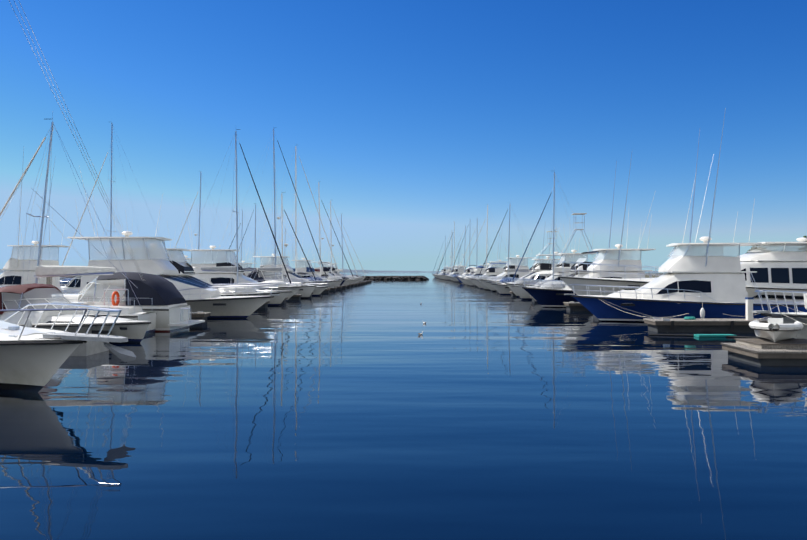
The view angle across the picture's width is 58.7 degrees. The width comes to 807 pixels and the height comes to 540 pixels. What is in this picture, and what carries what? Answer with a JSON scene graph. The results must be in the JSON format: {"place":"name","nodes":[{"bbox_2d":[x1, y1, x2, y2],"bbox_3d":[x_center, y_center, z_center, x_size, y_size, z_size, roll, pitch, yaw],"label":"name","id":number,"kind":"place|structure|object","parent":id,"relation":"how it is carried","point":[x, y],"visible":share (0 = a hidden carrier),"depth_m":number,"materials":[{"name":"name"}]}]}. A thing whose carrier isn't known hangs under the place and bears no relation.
{"place":"outdoors","nodes":[
{"label":"outdoors","id":0,"kind":"place"},
{"bbox_2d":[0,269,657,271],"bbox_3d":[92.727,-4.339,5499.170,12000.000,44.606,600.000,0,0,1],"label":"shore terrain","id":1,"kind":"structure","parent":0,"point":[344,270],"depth_m":5218.31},
{"bbox_2d":[0,272,806,539],"bbox_3d":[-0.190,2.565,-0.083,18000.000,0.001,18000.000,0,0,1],"label":"water","id":2,"kind":"structure","parent":0,"point":[364,412],"depth_m":11.53,"materials":[{"name":"blue liquid"}]},
{"bbox_2d":[0,151,79,293],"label":"motor yacht","id":3,"kind":"object","parent":2,"relation":"on","point":[7,278],"visible":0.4,"depth_m":54.12,"materials":[{"name":"white plastic"}]},
{"bbox_2d":[0,303,135,392],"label":"boat","id":4,"kind":"object","parent":2,"relation":"on","point":[33,359],"visible":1,"depth_m":14.90,"materials":[{"name":"white plastic"}]},
{"bbox_2d":[0,283,150,342],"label":"boat","id":5,"kind":"object","parent":2,"relation":"on","point":[24,295],"visible":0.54,"depth_m":26.41,"materials":[{"name":"white plastic"}]},
{"bbox_2d":[0,111,156,334],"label":"boat","id":6,"kind":"object","parent":2,"relation":"on","point":[134,313],"visible":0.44,"depth_m":29.39,"materials":[{"name":"white plastic"}]},
{"bbox_2d":[9,0,144,281],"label":"rigging lines","id":7,"kind":"object","parent":6,"relation":"attached to","point":[79,148],"visible":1,"depth_m":26.08,"materials":[{"name":"silver metal"}]},
{"bbox_2d":[60,246,103,289],"bbox_3d":[-29.035,0.612,62.418,12.293,5.433,4.266,0,0,1],"label":"motor yacht","id":8,"kind":"object","parent":2,"relation":"on","point":[74,283],"visible":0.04,"depth_m":61.05,"materials":[{"name":"white plastic"}]},
{"bbox_2d":[60,212,138,285],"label":"motor yacht","id":9,"kind":"object","parent":2,"relation":"on","point":[65,281],"visible":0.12,"depth_m":68.86,"materials":[{"name":"white plastic"}]},
{"bbox_2d":[0,272,204,331],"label":"boat","id":10,"kind":"object","parent":2,"relation":"on","point":[163,298],"visible":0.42,"depth_m":30.98,"materials":[{"name":"white plastic"}]},
{"bbox_2d":[62,123,155,279],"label":"sailboat","id":11,"kind":"object","parent":2,"relation":"on","point":[111,209],"visible":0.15,"depth_m":76.44,"materials":[{"name":"grey metal"}]},
{"bbox_2d":[146,213,181,260],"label":"motor yacht","id":12,"kind":"object","parent":2,"relation":"on","point":[170,247],"depth_m":82.45,"materials":[{"name":"white plastic"}]},
{"bbox_2d":[67,171,279,318],"bbox_3d":[-13.721,-1.383,39.651,13.801,9.305,4.804,0,0,1],"label":"boat","id":13,"kind":"object","parent":2,"relation":"on","point":[204,298],"visible":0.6,"depth_m":38.55,"materials":[{"name":"white plastic"}]},
{"bbox_2d":[172,235,201,264],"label":"motor yacht","id":14,"kind":"object","parent":2,"relation":"on","point":[185,256],"visible":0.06,"depth_m":89.19,"materials":[{"name":"white plastic"}]},
{"bbox_2d":[107,210,284,306],"bbox_3d":[-15.011,-0.389,47.088,14.422,7.355,4.849,0,0,1],"label":"boat","id":15,"kind":"object","parent":2,"relation":"on","point":[184,268],"visible":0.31,"depth_m":46.40,"materials":[{"name":"white plastic"}]},
{"bbox_2d":[173,172,229,260],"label":"sailboat","id":16,"kind":"object","parent":2,"relation":"on","point":[198,219],"visible":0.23,"depth_m":104.41,"materials":[{"name":"grey metal"}]},
{"bbox_2d":[186,129,291,305],"bbox_3d":[-13.304,-3.811,54.624,9.765,14.437,3.464,0,0,3],"label":"boat","id":17,"kind":"object","parent":2,"relation":"on","point":[276,300],"visible":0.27,"depth_m":54.53,"materials":[{"name":"white plastic"}]},
{"bbox_2d":[224,208,259,262],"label":"sailboat","id":18,"kind":"object","parent":2,"relation":"on","point":[240,238],"visible":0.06,"depth_m":125.42,"materials":[{"name":"grey metal"}]},
{"bbox_2d":[182,205,306,300],"bbox_3d":[-15.068,-1.531,62.035,13.591,9.717,4.916,0,0,3],"label":"boat","id":19,"kind":"object","parent":2,"relation":"on","point":[218,277],"visible":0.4,"depth_m":60.88,"materials":[{"name":"white plastic"}]},
{"bbox_2d":[60,276,428,279],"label":"breakwater rock","id":20,"kind":"object","parent":2,"relation":"on","point":[393,278],"visible":0.15,"depth_m":229.09,"materials":[{"name":"grey stone"}]},
{"bbox_2d":[240,237,256,275],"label":"motor yacht","id":21,"kind":"object","parent":2,"relation":"on","point":[246,263],"visible":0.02,"depth_m":117.51,"materials":[{"name":"white plastic"}]},
{"bbox_2d":[239,203,276,267],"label":"sailboat","id":22,"kind":"object","parent":2,"relation":"on","point":[255,240],"visible":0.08,"depth_m":140.41,"materials":[{"name":"grey metal"}]},
{"bbox_2d":[224,129,327,286],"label":"boat","id":23,"kind":"object","parent":2,"relation":"on","point":[275,232],"visible":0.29,"depth_m":83.56,"materials":[{"name":"grey metal"}]},
{"bbox_2d":[241,194,316,298],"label":"boat","id":24,"kind":"object","parent":2,"relation":"on","point":[305,291],"visible":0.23,"depth_m":69.05,"materials":[{"name":"white plastic"}]},
{"bbox_2d":[272,229,297,263],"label":"sailboat","id":25,"kind":"object","parent":2,"relation":"on","point":[284,246],"visible":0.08,"depth_m":164.41,"materials":[{"name":"grey metal"}]},
{"bbox_2d":[247,256,330,295],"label":"boat","id":26,"kind":"object","parent":2,"relation":"on","point":[317,290],"visible":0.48,"depth_m":75.93,"materials":[{"name":"white plastic"}]},
{"bbox_2d":[242,146,339,286],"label":"boat","id":27,"kind":"object","parent":2,"relation":"on","point":[334,283],"visible":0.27,"depth_m":98.29,"materials":[{"name":"grey metal"}]},
{"bbox_2d":[252,244,336,287],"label":"boat","id":28,"kind":"object","parent":2,"relation":"on","point":[294,275],"visible":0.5,"depth_m":89.86,"materials":[{"name":"white plastic"}]},
{"bbox_2d":[287,232,348,284],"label":"boat","id":29,"kind":"object","parent":2,"relation":"on","point":[304,268],"visible":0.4,"depth_m":111.37,"materials":[{"name":"white plastic"}]},
{"bbox_2d":[296,269,342,285],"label":"boat","id":30,"kind":"object","parent":2,"relation":"on","point":[305,275],"visible":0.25,"depth_m":104.80,"materials":[{"name":"white plastic"}]},
{"bbox_2d":[293,182,353,284],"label":"boat","id":31,"kind":"object","parent":2,"relation":"on","point":[346,282],"visible":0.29,"depth_m":119.48,"materials":[{"name":"grey metal"}]},
{"bbox_2d":[305,201,357,279],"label":"boat","id":32,"kind":"object","parent":2,"relation":"on","point":[333,245],"visible":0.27,"depth_m":140.59,"materials":[{"name":"grey metal"}]},
{"bbox_2d":[312,248,352,279],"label":"boat","id":33,"kind":"object","parent":2,"relation":"on","point":[327,270],"visible":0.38,"depth_m":125.41,"materials":[{"name":"white plastic"}]},
{"bbox_2d":[317,255,365,276],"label":"boat","id":34,"kind":"object","parent":2,"relation":"on","point":[334,266],"visible":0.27,"depth_m":166.60,"materials":[{"name":"white plastic"}]},
{"bbox_2d":[322,262,363,279],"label":"boat","id":35,"kind":"object","parent":2,"relation":"on","point":[334,273],"visible":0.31,"depth_m":146.74,"materials":[{"name":"white plastic"}]},
{"bbox_2d":[329,272,360,282],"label":"boat","id":36,"kind":"object","parent":2,"relation":"on","point":[355,281],"visible":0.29,"depth_m":133.14,"materials":[{"name":"white plastic"}]},
{"bbox_2d":[327,214,365,280],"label":"boat","id":37,"kind":"object","parent":2,"relation":"on","point":[341,270],"visible":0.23,"depth_m":161.39,"materials":[{"name":"grey metal"}]},
{"bbox_2d":[46,272,767,355],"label":"dock pontoons","id":38,"kind":"object","parent":2,"relation":"on","point":[699,325],"visible":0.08,"depth_m":30.35,"materials":[{"name":"grey concrete"}]},
{"bbox_2d":[433,266,451,277],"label":"boat","id":39,"kind":"object","parent":2,"relation":"on","point":[444,270],"visible":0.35,"depth_m":290.11,"materials":[{"name":"white plastic"}]},
{"bbox_2d":[437,237,455,278],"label":"boat","id":40,"kind":"object","parent":2,"relation":"on","point":[450,256],"visible":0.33,"depth_m":256.81,"materials":[{"name":"grey metal"}]},
{"bbox_2d":[437,222,464,278],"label":"boat","id":41,"kind":"object","parent":2,"relation":"on","point":[454,248],"visible":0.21,"depth_m":239.81,"materials":[{"name":"grey metal"}]},
{"bbox_2d":[441,245,463,279],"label":"boat","id":42,"kind":"object","parent":2,"relation":"on","point":[460,271],"visible":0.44,"depth_m":222.01,"materials":[{"name":"white plastic"}]},
{"bbox_2d":[438,263,468,279],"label":"boat","id":43,"kind":"object","parent":2,"relation":"on","point":[440,276],"visible":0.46,"depth_m":230.55,"materials":[{"name":"white plastic"}]},
{"bbox_2d":[447,226,474,278],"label":"boat","id":44,"kind":"object","parent":2,"relation":"on","point":[464,254],"visible":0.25,"depth_m":214.46,"materials":[{"name":"grey metal"}]},
{"bbox_2d":[449,265,476,277],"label":"boat","id":45,"kind":"object","parent":2,"relation":"on","point":[467,271],"visible":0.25,"depth_m":187.09,"materials":[{"name":"white plastic"}]},
{"bbox_2d":[451,221,485,274],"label":"boat","id":46,"kind":"object","parent":2,"relation":"on","point":[469,252],"visible":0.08,"depth_m":194.67,"materials":[{"name":"grey metal"}]},
{"bbox_2d":[456,219,485,274],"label":"boat","id":47,"kind":"object","parent":2,"relation":"on","point":[468,246],"visible":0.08,"depth_m":168.33,"materials":[{"name":"grey metal"}]},
{"bbox_2d":[456,266,487,283],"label":"boat","id":48,"kind":"object","parent":2,"relation":"on","point":[477,270],"visible":0.35,"depth_m":153.70,"materials":[{"name":"white plastic"}]},
{"bbox_2d":[461,205,504,285],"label":"boat","id":49,"kind":"object","parent":2,"relation":"on","point":[486,247],"visible":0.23,"depth_m":134.40,"materials":[{"name":"grey metal"}]},
{"bbox_2d":[458,228,510,283],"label":"boat","id":50,"kind":"object","parent":2,"relation":"on","point":[498,265],"visible":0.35,"depth_m":139.89,"materials":[{"name":"white plastic"}]},
{"bbox_2d":[463,263,506,285],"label":"boat","id":51,"kind":"object","parent":2,"relation":"on","point":[492,272],"visible":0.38,"depth_m":126.55,"materials":[{"name":"white plastic"}]},
{"bbox_2d":[466,264,528,286],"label":"boat","id":52,"kind":"object","parent":2,"relation":"on","point":[482,278],"visible":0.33,"depth_m":120.38,"materials":[{"name":"white plastic"}]},
{"bbox_2d":[469,238,532,288],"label":"boat","id":53,"kind":"object","parent":2,"relation":"on","point":[511,274],"visible":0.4,"depth_m":106.50,"materials":[{"name":"white plastic"}]},
{"bbox_2d":[478,210,536,289],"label":"boat","id":54,"kind":"object","parent":2,"relation":"on","point":[484,286],"visible":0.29,"depth_m":100.40,"materials":[{"name":"grey metal"}]},
{"bbox_2d":[479,222,567,291],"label":"boat","id":55,"kind":"object","parent":2,"relation":"on","point":[489,286],"visible":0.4,"depth_m":93.49,"materials":[{"name":"white plastic"}]},
{"bbox_2d":[489,252,559,294],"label":"boat","id":56,"kind":"object","parent":2,"relation":"on","point":[503,289],"visible":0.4,"depth_m":79.39,"materials":[{"name":"white plastic"}]},
{"bbox_2d":[484,230,580,287],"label":"boat","id":57,"kind":"object","parent":2,"relation":"on","point":[539,267],"visible":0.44,"depth_m":85.27,"materials":[{"name":"white plastic"}]},
{"bbox_2d":[502,213,596,296],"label":"boat","id":58,"kind":"object","parent":2,"relation":"on","point":[519,282],"visible":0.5,"depth_m":71.80,"materials":[{"name":"white plastic"}]},
{"bbox_2d":[512,172,592,299],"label":"boat","id":59,"kind":"object","parent":2,"relation":"on","point":[523,294],"visible":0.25,"depth_m":65.91,"materials":[{"name":"grey plastic"}]},
{"bbox_2d":[518,251,622,302],"bbox_3d":[15.146,0.854,59.241,11.428,4.933,4.070,0,0,-3],"label":"boat","id":60,"kind":"object","parent":2,"relation":"on","point":[581,273],"visible":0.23,"depth_m":58.52,"materials":[{"name":"white plastic"}]},
{"bbox_2d":[518,155,655,307],"bbox_3d":[14.927,-2.455,51.566,13.301,11.510,4.784,0,0,4],"label":"boat","id":61,"kind":"object","parent":2,"relation":"on","point":[549,294],"visible":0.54,"depth_m":50.73,"materials":[{"name":"white plastic"}]},
{"bbox_2d":[553,237,806,299],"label":"yacht","id":62,"kind":"object","parent":2,"relation":"on","point":[782,270],"visible":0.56,"depth_m":41.70,"materials":[{"name":"white plastic"}]},
{"bbox_2d":[564,108,806,321],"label":"boat","id":63,"kind":"object","parent":2,"relation":"on","point":[701,286],"visible":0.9,"depth_m":35.01,"materials":[{"name":"white plastic"}]},
{"bbox_2d":[649,334,806,365],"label":"dock","id":64,"kind":"object","parent":2,"relation":"on","point":[760,351],"visible":0.92,"depth_m":20.14,"materials":[{"name":"brown"}]},
{"bbox_2d":[749,315,802,342],"bbox_3d":[11.011,1.758,21.237,1.449,0.725,2.764,0,0,29],"label":"tender","id":65,"kind":"object","parent":64,"relation":"on","point":[774,329],"visible":1,"depth_m":20.57,"materials":[{"name":"white plastic"}]},
{"bbox_2d":[753,290,806,338],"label":"boat","id":66,"kind":"object","parent":2,"relation":"on","point":[788,317],"visible":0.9,"depth_m":23.08,"materials":[{"name":"white plastic"}]},
{"bbox_2d":[0,0,806,270],"label":"sky","id":67,"kind":"structure","parent":0,"point":[413,118],"materials":[{"name":"blue"}]},
{"bbox_2d":[645,273,662,277],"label":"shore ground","id":68,"kind":"structure","parent":0,"point":[647,275],"depth_m":191.96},
{"bbox_2d":[745,247,769,253],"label":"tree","id":69,"kind":"object","parent":68,"relation":"on","point":[757,249],"depth_m":193.52,"materials":[{"name":"green plant"}]}
]}

